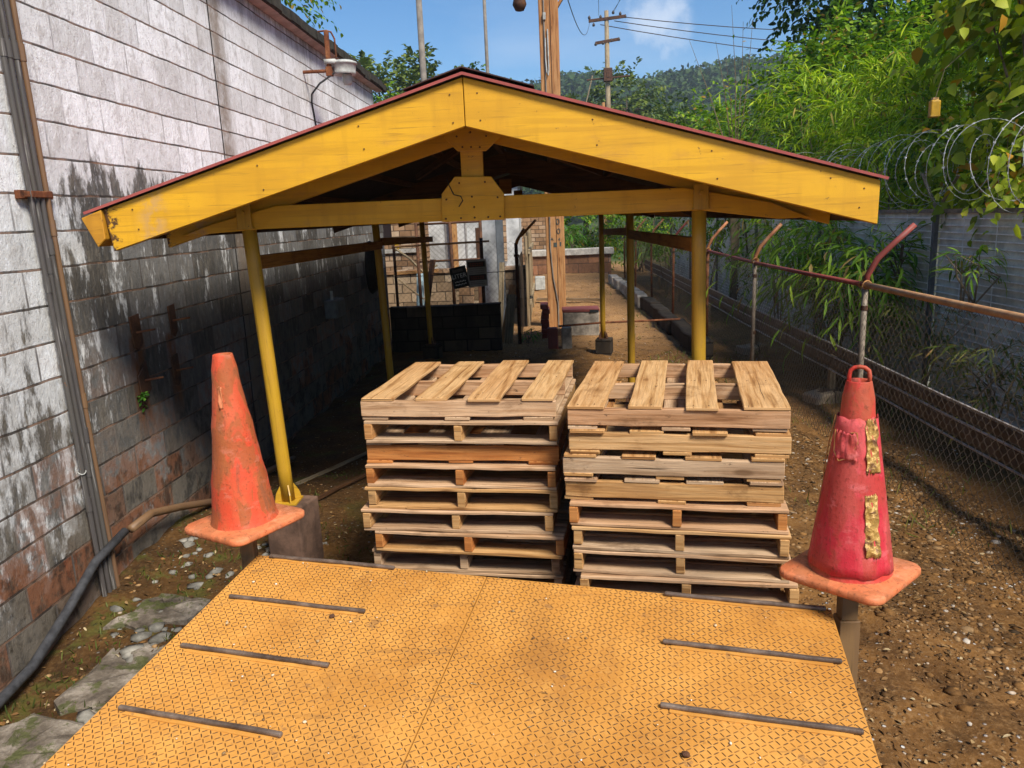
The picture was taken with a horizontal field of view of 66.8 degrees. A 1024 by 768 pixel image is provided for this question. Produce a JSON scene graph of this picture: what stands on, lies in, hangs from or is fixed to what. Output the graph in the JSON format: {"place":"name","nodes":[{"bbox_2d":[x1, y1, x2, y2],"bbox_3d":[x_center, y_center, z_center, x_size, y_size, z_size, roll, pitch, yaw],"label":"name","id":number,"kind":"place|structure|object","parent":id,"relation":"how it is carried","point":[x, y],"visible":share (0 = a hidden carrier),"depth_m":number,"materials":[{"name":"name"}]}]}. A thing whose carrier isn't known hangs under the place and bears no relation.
{"place":"outdoors","nodes":[
{"label":"outdoors","id":0,"kind":"place"},
{"bbox_2d":[0,134,1023,767],"bbox_3d":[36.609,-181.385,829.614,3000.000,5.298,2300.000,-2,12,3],"label":"ground","id":1,"kind":"structure","parent":0,"point":[342,416],"depth_m":5.25,"materials":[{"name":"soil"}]},
{"bbox_2d":[0,713,84,767],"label":"concrete slab","id":2,"kind":"structure","parent":1,"relation":"on","point":[33,740],"depth_m":3.44,"materials":[{"name":"concrete"}]},
{"bbox_2d":[0,528,128,708],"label":"black hose","id":3,"kind":"object","parent":1,"relation":"on","point":[16,683],"visible":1,"depth_m":4.19,"materials":[{"name":"rubber"}]},
{"bbox_2d":[54,642,168,715],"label":"concrete slab","id":4,"kind":"structure","parent":1,"relation":"on","point":[111,674],"depth_m":3.87,"materials":[{"name":"concrete"}]},
{"bbox_2d":[76,600,211,723],"bbox_3d":[-1.681,1.521,3.718,0.869,0.148,1.963,-2,12,3],"label":"rubble","id":5,"kind":"object","parent":1,"relation":"on","point":[84,716],"visible":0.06,"depth_m":4.20,"materials":[{"name":"stone"}]},
{"bbox_2d":[103,593,210,629],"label":"concrete slab","id":6,"kind":"structure","parent":1,"relation":"on","point":[146,613],"depth_m":4.46,"materials":[{"name":"concrete"}]},
{"bbox_2d":[0,470,371,763],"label":"grass","id":7,"kind":"structure","parent":1,"relation":"on","point":[77,668],"depth_m":4.67,"materials":[{"name":"plant"}]},
{"bbox_2d":[0,0,391,692],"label":"block building","id":8,"kind":"structure","parent":1,"relation":"on","point":[132,96],"depth_m":5.30,"materials":[{"name":"brick"}]},
{"bbox_2d":[0,0,119,596],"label":"conduit bundle","id":9,"kind":"object","parent":8,"relation":"attached to","point":[37,194],"visible":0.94,"depth_m":4.25,"materials":[{"name":"grey metal"}]},
{"bbox_2d":[128,314,155,349],"bbox_3d":[-2.439,-0.344,5.158,0.128,0.239,0.130,-2,12,3],"label":"wall bracket","id":10,"kind":"object","parent":8,"relation":"attached to","point":[135,330],"depth_m":5.16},
{"bbox_2d":[138,361,163,398],"bbox_3d":[-2.424,-0.025,5.244,0.128,0.258,0.150,-2,12,3],"label":"wall bracket","id":11,"kind":"object","parent":8,"relation":"attached to","point":[144,381],"depth_m":5.25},
{"bbox_2d":[303,30,356,125],"bbox_3d":[-2.138,-3.250,9.168,0.684,1.696,0.434,2,13,21],"label":"wall lamp","id":12,"kind":"object","parent":8,"relation":"attached to","point":[345,69],"visible":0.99,"depth_m":8.96,"materials":[{"name":"white metal"}]},
{"bbox_2d":[324,291,345,318],"bbox_3d":[-2.214,-1.007,9.713,0.161,0.330,0.420,-2,12,3],"label":"electric box","id":13,"kind":"object","parent":8,"relation":"attached to","point":[334,308],"visible":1,"depth_m":9.54,"materials":[{"name":"grey metal"}]},
{"bbox_2d":[363,241,377,293],"bbox_3d":[-2.055,-1.711,11.398,0.182,0.778,0.598,-2,12,3],"label":"coiled hose","id":14,"kind":"object","parent":8,"relation":"attached to","point":[370,272],"visible":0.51,"depth_m":11.16,"materials":[{"name":"black rubber"}]},
{"bbox_2d":[127,456,295,532],"bbox_3d":[-2.267,0.801,6.078,0.162,0.394,2.495,-1,12,7],"label":"brown hose","id":15,"kind":"object","parent":1,"relation":"on","point":[140,521],"visible":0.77,"depth_m":5.35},
{"bbox_2d":[110,536,326,635],"bbox_3d":[-1.822,1.195,4.946,1.063,0.145,1.422,-2,12,3],"label":"rubble","id":16,"kind":"object","parent":1,"relation":"on","point":[187,542],"visible":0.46,"depth_m":4.92,"materials":[{"name":"stone"}]},
{"bbox_2d":[280,0,343,37],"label":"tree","id":17,"kind":"object","parent":1,"relation":"on","point":[286,2],"visible":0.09,"depth_m":18.16,"materials":[{"name":"green plant"}]},
{"bbox_2d":[348,50,428,102],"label":"valley tree","id":18,"kind":"object","parent":1,"relation":"on","point":[368,62],"visible":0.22,"depth_m":46.92,"materials":[{"name":"green plant"}]},
{"bbox_2d":[383,222,429,270],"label":"brick shed","id":19,"kind":"structure","parent":1,"relation":"on","point":[393,230],"depth_m":19.86,"materials":[{"name":"brick"}]},
{"bbox_2d":[416,0,426,80],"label":"bare pole","id":20,"kind":"object","parent":1,"relation":"on","point":[422,58],"visible":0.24,"depth_m":23.40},
{"bbox_2d":[386,42,463,96],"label":"valley tree","id":21,"kind":"object","parent":1,"relation":"on","point":[431,68],"visible":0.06,"depth_m":48.34,"materials":[{"name":"green plant"}]},
{"bbox_2d":[389,302,502,352],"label":"block wall","id":22,"kind":"structure","parent":1,"relation":"on","point":[468,327],"depth_m":13.06,"materials":[{"name":"concrete"}]},
{"bbox_2d":[414,220,481,305],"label":"gate","id":23,"kind":"structure","parent":1,"relation":"on","point":[416,225],"depth_m":14.17,"materials":[{"name":"metal"}]},
{"bbox_2d":[386,265,525,311],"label":"stone wall","id":24,"kind":"structure","parent":1,"relation":"on","point":[405,292],"depth_m":18.99,"materials":[{"name":"stone"}]},
{"bbox_2d":[41,540,880,767],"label":"loading ramp","id":25,"kind":"structure","parent":1,"relation":"on","point":[728,681],"depth_m":2.54,"materials":[{"name":"paint"}]},
{"bbox_2d":[184,352,304,546],"bbox_3d":[-1.201,0.250,3.360,0.390,0.773,0.390,5,15,32],"label":"traffic cone","id":26,"kind":"object","parent":25,"relation":"on","point":[246,509],"visible":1,"depth_m":3.29,"materials":[{"name":"plastic"}]},
{"bbox_2d":[43,562,855,767],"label":"grit","id":27,"kind":"object","parent":25,"relation":"on","point":[458,766],"visible":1,"depth_m":2.57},
{"bbox_2d":[779,365,920,605],"bbox_3d":[1.213,0.315,2.751,0.380,0.782,0.380,-13,16,-40],"label":"traffic cone","id":28,"kind":"object","parent":25,"relation":"on","point":[848,554],"visible":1,"depth_m":2.68,"materials":[{"name":"plastic"}]},
{"bbox_2d":[392,219,536,343],"bbox_3d":[-0.722,-1.918,14.603,2.480,2.236,2.707,-2,12,3],"label":"chain link fence","id":29,"kind":"object","parent":1,"relation":"on","point":[517,269],"visible":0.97,"depth_m":13.32,"materials":[{"name":"metal"}]},
{"bbox_2d":[449,265,469,288],"bbox_3d":[-0.897,-1.823,13.266,0.285,0.360,0.015,-13,11,5],"label":"warning sign","id":30,"kind":"object","parent":29,"relation":"attached to","point":[459,276],"visible":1,"depth_m":13.26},
{"bbox_2d":[466,259,487,286],"bbox_3d":[-0.596,-1.891,13.236,0.335,0.460,0.018,-4,12,3],"label":"notice board","id":31,"kind":"object","parent":29,"relation":"attached to","point":[477,272],"visible":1,"depth_m":13.23,"materials":[{"name":"grey"}]},
{"bbox_2d":[428,178,521,268],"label":"white building","id":32,"kind":"structure","parent":1,"relation":"on","point":[511,229],"depth_m":21.21,"materials":[{"name":"paint"}]},
{"bbox_2d":[82,66,888,558],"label":"open shed","id":33,"kind":"structure","parent":1,"relation":"on","point":[462,144],"depth_m":4.50,"materials":[{"name":"yellow paint"}]},
{"bbox_2d":[482,220,498,302],"bbox_3d":[-0.457,-2.466,16.694,0.300,2.300,0.050,-2,12,3],"label":"corrugated sheet","id":34,"kind":"object","parent":1,"relation":"on","point":[488,230],"visible":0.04,"depth_m":16.61,"materials":[{"name":"metal"}]},
{"bbox_2d":[495,220,505,320],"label":"grey column","id":35,"kind":"structure","parent":1,"relation":"on","point":[499,231],"depth_m":15.94,"materials":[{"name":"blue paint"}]},
{"bbox_2d":[504,294,515,342],"bbox_3d":[-0.034,-1.142,13.688,0.170,0.855,0.252,3,13,24],"label":"board","id":36,"kind":"object","parent":1,"relation":"on","point":[510,320],"visible":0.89,"depth_m":13.67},
{"bbox_2d":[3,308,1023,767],"bbox_3d":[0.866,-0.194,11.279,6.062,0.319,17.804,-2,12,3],"label":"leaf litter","id":37,"kind":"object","parent":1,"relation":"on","point":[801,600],"visible":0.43,"depth_m":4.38,"materials":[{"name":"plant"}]},
{"bbox_2d":[524,229,534,325],"bbox_3d":[0.409,-2.400,17.377,0.135,2.108,4.042,-2,12,3],"label":"plank fence","id":38,"kind":"object","parent":1,"relation":"on","point":[528,248],"visible":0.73,"depth_m":15.85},
{"bbox_2d":[521,217,545,264],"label":"brown backdrop wall","id":39,"kind":"structure","parent":1,"relation":"on","point":[538,232],"depth_m":29.73,"materials":[{"name":"brick"}]},
{"bbox_2d":[513,0,565,327],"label":"wooden pole","id":40,"kind":"object","parent":1,"relation":"on","point":[550,83],"visible":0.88,"depth_m":14.41,"materials":[{"name":"paint"}]},
{"bbox_2d":[540,302,549,337],"bbox_3d":[0.615,-1.179,14.274,0.174,0.611,0.521,-2,12,3],"label":"brick stub","id":41,"kind":"object","parent":1,"relation":"on","point":[545,308],"visible":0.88,"depth_m":14.04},
{"bbox_2d":[532,247,613,275],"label":"capped wall","id":42,"kind":"structure","parent":1,"relation":"on","point":[581,260],"depth_m":28.91,"materials":[{"name":"brick"}]},
{"bbox_2d":[571,571,577,584],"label":"pallet","id":43,"kind":"object","parent":1,"relation":"on","point":[574,578],"visible":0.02,"depth_m":4.49,"materials":[{"name":"grey wood"}]},
{"bbox_2d":[483,549,573,584],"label":"pallet","id":44,"kind":"object","parent":43,"relation":"on","point":[569,576],"visible":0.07,"depth_m":4.25,"materials":[{"name":"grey wood"}]},
{"bbox_2d":[389,529,573,583],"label":"pallet","id":45,"kind":"object","parent":44,"relation":"on","point":[560,579],"visible":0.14,"depth_m":4.22,"materials":[{"name":"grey wood"}]},
{"bbox_2d":[372,526,569,574],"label":"pallet","id":46,"kind":"object","parent":45,"relation":"on","point":[466,563],"visible":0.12,"depth_m":4.12,"materials":[{"name":"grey wood"}]},
{"bbox_2d":[375,484,571,559],"bbox_3d":[-0.130,0.716,4.486,1.009,0.121,1.040,0,12,11],"label":"pallet","id":47,"kind":"object","parent":46,"relation":"on","point":[471,544],"visible":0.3,"depth_m":4.05,"materials":[{"name":"beige wood"}]},
{"bbox_2d":[361,482,564,534],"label":"pallet","id":48,"kind":"object","parent":47,"relation":"on","point":[374,521],"visible":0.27,"depth_m":4.05,"materials":[{"name":"beige wood"}]},
{"bbox_2d":[364,468,564,512],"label":"pallet","id":49,"kind":"object","parent":48,"relation":"on","point":[461,501],"visible":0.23,"depth_m":4.04,"materials":[{"name":"beige wood"}]},
{"bbox_2d":[365,429,569,489],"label":"pallet","id":50,"kind":"object","parent":49,"relation":"on","point":[375,472],"visible":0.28,"depth_m":3.99,"materials":[{"name":"beige wood"}]},
{"bbox_2d":[366,418,567,464],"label":"pallet","id":51,"kind":"object","parent":50,"relation":"on","point":[467,453],"visible":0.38,"depth_m":4.00,"materials":[{"name":"orange wood"}]},
{"bbox_2d":[364,379,575,444],"bbox_3d":[-0.181,0.136,4.403,1.016,0.121,1.041,0,12,10],"label":"pallet","id":52,"kind":"object","parent":51,"relation":"on","point":[374,430],"visible":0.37,"depth_m":3.96,"materials":[{"name":"beige wood"}]},
{"bbox_2d":[360,360,573,420],"bbox_3d":[-0.200,0.020,4.386,1.011,0.121,1.029,0,12,10],"label":"pallet","id":53,"kind":"object","parent":52,"relation":"on","point":[543,393],"visible":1,"depth_m":4.11,"materials":[{"name":"brown wood"}]},
{"bbox_2d":[562,306,599,335],"bbox_3d":[1.281,-1.165,14.492,0.680,0.518,0.527,-2,12,3],"label":"concrete block","id":54,"kind":"object","parent":1,"relation":"on","point":[578,314],"depth_m":14.24,"materials":[{"name":"concrete"}]},
{"bbox_2d":[564,214,641,269],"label":"leafy bush","id":55,"kind":"object","parent":1,"relation":"on","point":[588,220],"visible":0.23,"depth_m":31.22,"materials":[{"name":"green plant"}]},
{"bbox_2d":[586,10,629,239],"bbox_3d":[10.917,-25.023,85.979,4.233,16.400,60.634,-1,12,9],"label":"utility pole","id":56,"kind":"object","parent":1,"relation":"on","point":[607,78],"visible":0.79,"depth_m":55.81,"materials":[{"name":"beige wood"}]},
{"bbox_2d":[600,17,816,55],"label":"power lines","id":57,"kind":"object","parent":56,"relation":"attached to","point":[695,32],"visible":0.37,"depth_m":56.20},
{"bbox_2d":[583,56,670,119],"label":"valley tree","id":58,"kind":"object","parent":1,"relation":"on","point":[647,111],"visible":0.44,"depth_m":59.58,"materials":[{"name":"green plant"}]},
{"bbox_2d":[589,214,669,272],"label":"leafy bush","id":59,"kind":"object","parent":1,"relation":"on","point":[612,224],"visible":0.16,"depth_m":29.58,"materials":[{"name":"green plant"}]},
{"bbox_2d":[657,311,677,334],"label":"kerb block","id":60,"kind":"structure","parent":1,"relation":"on","point":[665,326],"depth_m":14.61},
{"bbox_2d":[671,318,691,342],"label":"kerb block","id":61,"kind":"structure","parent":1,"relation":"on","point":[677,326],"depth_m":13.51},
{"bbox_2d":[650,90,713,132],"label":"valley tree","id":62,"kind":"object","parent":1,"relation":"on","point":[666,118],"visible":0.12,"depth_m":54.08,"materials":[{"name":"green plant"}]},
{"bbox_2d":[623,105,753,263],"bbox_3d":[6.280,-6.170,25.001,5.795,5.604,7.296,-2,12,3],"label":"leafy bush","id":63,"kind":"object","parent":1,"relation":"on","point":[668,219],"visible":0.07,"depth_m":25.17,"materials":[{"name":"green plant"}]},
{"bbox_2d":[680,328,713,359],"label":"kerb block","id":64,"kind":"structure","parent":1,"relation":"on","point":[685,339],"depth_m":12.34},
{"bbox_2d":[658,218,752,286],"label":"strap plant","id":65,"kind":"object","parent":1,"relation":"on","point":[717,228],"visible":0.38,"depth_m":17.05,"materials":[{"name":"green plant"}]},
{"bbox_2d":[671,583,768,589],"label":"pallet","id":66,"kind":"object","parent":1,"relation":"on","point":[728,586],"visible":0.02,"depth_m":4.07,"materials":[{"name":"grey wood"}]},
{"bbox_2d":[575,572,783,591],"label":"pallet","id":67,"kind":"object","parent":66,"relation":"on","point":[577,582],"visible":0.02,"depth_m":3.86,"materials":[{"name":"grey wood"}]},
{"bbox_2d":[580,554,798,603],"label":"pallet","id":68,"kind":"object","parent":67,"relation":"on","point":[790,594],"visible":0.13,"depth_m":3.71,"materials":[{"name":"beige wood"}]},
{"bbox_2d":[573,530,790,583],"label":"pallet","id":69,"kind":"object","parent":68,"relation":"on","point":[680,568],"visible":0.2,"depth_m":3.71,"materials":[{"name":"beige wood"}]},
{"bbox_2d":[571,478,790,559],"bbox_3d":[0.892,0.618,4.176,1.022,0.121,1.164,0,13,13],"label":"pallet","id":70,"kind":"object","parent":69,"relation":"on","point":[779,549],"visible":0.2,"depth_m":3.69,"materials":[{"name":"beige wood"}]},
{"bbox_2d":[569,474,788,534],"bbox_3d":[0.882,0.502,4.157,1.014,0.121,1.162,0,12,12],"label":"pallet","id":71,"kind":"object","parent":70,"relation":"on","point":[676,520],"visible":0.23,"depth_m":3.64,"materials":[{"name":"beige wood"}]},
{"bbox_2d":[564,450,783,506],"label":"pallet","id":72,"kind":"object","parent":71,"relation":"on","point":[718,489],"visible":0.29,"depth_m":3.63,"materials":[{"name":"beige wood"}]},
{"bbox_2d":[563,401,784,482],"bbox_3d":[0.859,0.269,4.135,1.009,0.123,1.142,0,13,13],"label":"pallet","id":73,"kind":"object","parent":72,"relation":"on","point":[749,467],"visible":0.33,"depth_m":3.61,"materials":[{"name":"grey wood"}]},
{"bbox_2d":[569,380,791,458],"bbox_3d":[0.878,0.154,4.104,1.014,0.122,1.142,0,12,12],"label":"pallet","id":74,"kind":"object","parent":73,"relation":"on","point":[697,439],"visible":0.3,"depth_m":3.58,"materials":[{"name":"brown wood"}]},
{"bbox_2d":[567,360,790,431],"bbox_3d":[0.870,0.038,4.088,1.013,0.123,1.140,0,13,13],"label":"pallet","id":75,"kind":"object","parent":74,"relation":"on","point":[690,393],"visible":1,"depth_m":3.78,"materials":[{"name":"brown wood"}]},
{"bbox_2d":[686,97,775,146],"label":"valley tree","id":76,"kind":"object","parent":1,"relation":"on","point":[714,117],"visible":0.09,"depth_m":50.94,"materials":[{"name":"green plant"}]},
{"bbox_2d":[689,18,781,307],"bbox_3d":[4.482,-4.446,15.737,1.795,6.052,0.457,1,13,17],"label":"bare sapling","id":77,"kind":"object","parent":1,"relation":"on","point":[732,231],"visible":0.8,"depth_m":15.68,"materials":[{"name":"brown plant"}]},
{"bbox_2d":[684,218,827,341],"bbox_3d":[4.617,-1.974,13.458,3.039,2.569,2.907,6,15,35],"label":"strap plant","id":78,"kind":"object","parent":1,"relation":"on","point":[798,225],"visible":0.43,"depth_m":13.18,"materials":[{"name":"green plant"}]},
{"bbox_2d":[669,73,846,301],"bbox_3d":[5.689,-4.304,17.492,4.620,5.066,5.985,-2,12,3],"label":"leafy bush","id":79,"kind":"object","parent":1,"relation":"on","point":[703,113],"visible":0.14,"depth_m":16.84,"materials":[{"name":"green plant"}]},
{"bbox_2d":[707,204,893,368],"bbox_3d":[4.297,-1.329,11.105,2.394,2.388,2.810,-7,13,-18],"label":"strap plant","id":80,"kind":"object","parent":1,"relation":"on","point":[819,253],"visible":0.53,"depth_m":10.89,"materials":[{"name":"green plant"}]},
{"bbox_2d":[598,284,1022,548],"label":"grass","id":81,"kind":"structure","parent":1,"relation":"on","point":[880,436],"depth_m":6.85,"materials":[{"name":"green plant"}]},
{"bbox_2d":[802,386,842,404],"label":"stone block","id":82,"kind":"structure","parent":1,"relation":"on","point":[809,398],"depth_m":9.23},
{"bbox_2d":[623,218,1023,595],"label":"chain link fence","id":83,"kind":"object","parent":1,"relation":"on","point":[867,284],"visible":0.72,"depth_m":6.71,"materials":[{"name":"metal"}]},
{"bbox_2d":[769,284,891,377],"bbox_3d":[4.265,-0.708,10.520,1.494,1.399,1.514,3,13,22],"label":"strap plant","id":84,"kind":"object","parent":1,"relation":"on","point":[836,326],"visible":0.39,"depth_m":10.42,"materials":[{"name":"green plant"}]},
{"bbox_2d":[644,259,1023,477],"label":"guard rail","id":85,"kind":"object","parent":1,"relation":"on","point":[1013,440],"visible":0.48,"depth_m":7.15,"materials":[{"name":"metal"}]},
{"bbox_2d":[692,1,978,253],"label":"bamboo bush","id":86,"kind":"object","parent":1,"relation":"on","point":[802,85],"visible":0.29,"depth_m":14.14,"materials":[{"name":"green plant"}]},
{"bbox_2d":[730,0,945,172],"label":"leafy bush","id":87,"kind":"object","parent":1,"relation":"on","point":[797,72],"visible":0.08,"depth_m":21.10,"materials":[{"name":"green plant"}]},
{"bbox_2d":[670,173,1023,429],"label":"panel fence","id":88,"kind":"object","parent":1,"relation":"on","point":[952,233],"visible":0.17,"depth_m":8.63,"materials":[{"name":"grey metal"}]},
{"bbox_2d":[863,219,926,275],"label":"strap plant","id":89,"kind":"object","parent":88,"relation":"attached to","point":[902,259],"visible":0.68,"depth_m":9.23,"materials":[{"name":"green plant"}]},
{"bbox_2d":[798,111,1023,212],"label":"razor wire","id":90,"kind":"object","parent":88,"relation":"attached to","point":[987,145],"visible":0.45,"depth_m":8.56,"materials":[{"name":"metal"}]},
{"bbox_2d":[926,243,1009,312],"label":"strap plant","id":91,"kind":"object","parent":88,"relation":"attached to","point":[957,267],"visible":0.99,"depth_m":7.47,"materials":[{"name":"green plant"}]},
{"bbox_2d":[769,223,939,372],"bbox_3d":[4.550,-0.914,9.687,2.684,2.153,2.296,-12,15,-36],"label":"strap plant","id":92,"kind":"object","parent":1,"relation":"on","point":[856,270],"visible":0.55,"depth_m":9.33,"materials":[{"name":"green plant"}]},
{"bbox_2d":[725,0,1007,209],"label":"leafy bush","id":93,"kind":"object","parent":1,"relation":"on","point":[845,36],"visible":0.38,"depth_m":15.47,"materials":[{"name":"green plant"}]},
{"bbox_2d":[736,0,1000,191],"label":"shade tree","id":94,"kind":"object","parent":1,"relation":"on","point":[801,26],"visible":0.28,"depth_m":19.12,"materials":[{"name":"green plant"}]},
{"bbox_2d":[775,20,1011,305],"bbox_3d":[5.799,-2.748,12.095,3.340,4.966,5.214,-2,12,3],"label":"bamboo bush","id":95,"kind":"object","parent":1,"relation":"on","point":[881,70],"visible":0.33,"depth_m":11.28,"materials":[{"name":"green plant"}]},
{"bbox_2d":[769,1,1023,254],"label":"bamboo bush","id":96,"kind":"object","parent":1,"relation":"on","point":[923,123],"visible":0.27,"depth_m":10.63,"materials":[{"name":"green plant"}]},
{"bbox_2d":[783,0,1019,208],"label":"leafy bush","id":97,"kind":"object","parent":1,"relation":"on","point":[921,7],"visible":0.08,"depth_m":14.27,"materials":[{"name":"green plant"}]},
{"bbox_2d":[787,431,1023,720],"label":"gravel","id":98,"kind":"structure","parent":1,"relation":"on","point":[953,691],"depth_m":4.22,"materials":[{"name":"gravel"}]},
{"bbox_2d":[847,296,980,415],"bbox_3d":[4.452,-0.251,8.513,1.521,1.327,1.534,-2,12,3],"label":"strap plant","id":99,"kind":"object","parent":1,"relation":"on","point":[914,342],"visible":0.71,"depth_m":8.50,"materials":[{"name":"green plant"}]},
{"bbox_2d":[839,41,1023,234],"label":"leafy bush","id":100,"kind":"object","parent":1,"relation":"on","point":[963,114],"visible":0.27,"depth_m":9.22,"materials":[{"name":"green plant"}]},
{"bbox_2d":[889,0,1021,205],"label":"bamboo bush","id":101,"kind":"object","parent":1,"relation":"on","point":[1008,52],"visible":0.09,"depth_m":10.72,"materials":[{"name":"green plant"}]},
{"bbox_2d":[889,0,1023,215],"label":"vine","id":102,"kind":"object","parent":1,"relation":"on","point":[964,15],"visible":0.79,"depth_m":8.94,"materials":[{"name":"green plant"}]},
{"bbox_2d":[928,38,979,117],"bbox_3d":[4.520,-3.119,7.899,0.598,0.778,0.099,-5,13,-14],"label":"yellow container","id":103,"kind":"object","parent":102,"relation":"hanging from","point":[934,107],"visible":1,"depth_m":7.88,"materials":[{"name":"plastic"}]},
{"bbox_2d":[908,330,1023,462],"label":"strap plant","id":104,"kind":"object","parent":1,"relation":"on","point":[990,396],"visible":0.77,"depth_m":7.03,"materials":[{"name":"green plant"}]},
{"bbox_2d":[915,113,1023,256],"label":"vine","id":105,"kind":"object","parent":1,"relation":"on","point":[1017,186],"visible":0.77,"depth_m":7.58,"materials":[{"name":"green plant"}]},
{"bbox_2d":[281,0,998,102],"label":"sky","id":106,"kind":"structure","parent":0,"point":[455,28],"materials":[{"name":"blue"}]},
{"bbox_2d":[523,74,978,225],"bbox_3d":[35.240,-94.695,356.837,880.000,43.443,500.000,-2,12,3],"label":"hills","id":107,"kind":"structure","parent":0,"point":[576,221],"depth_m":169.59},
{"bbox_2d":[522,49,839,220],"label":"forest","id":108,"kind":"object","parent":107,"relation":"on","point":[683,80],"visible":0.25,"depth_m":209.34,"materials":[{"name":"green plant"}]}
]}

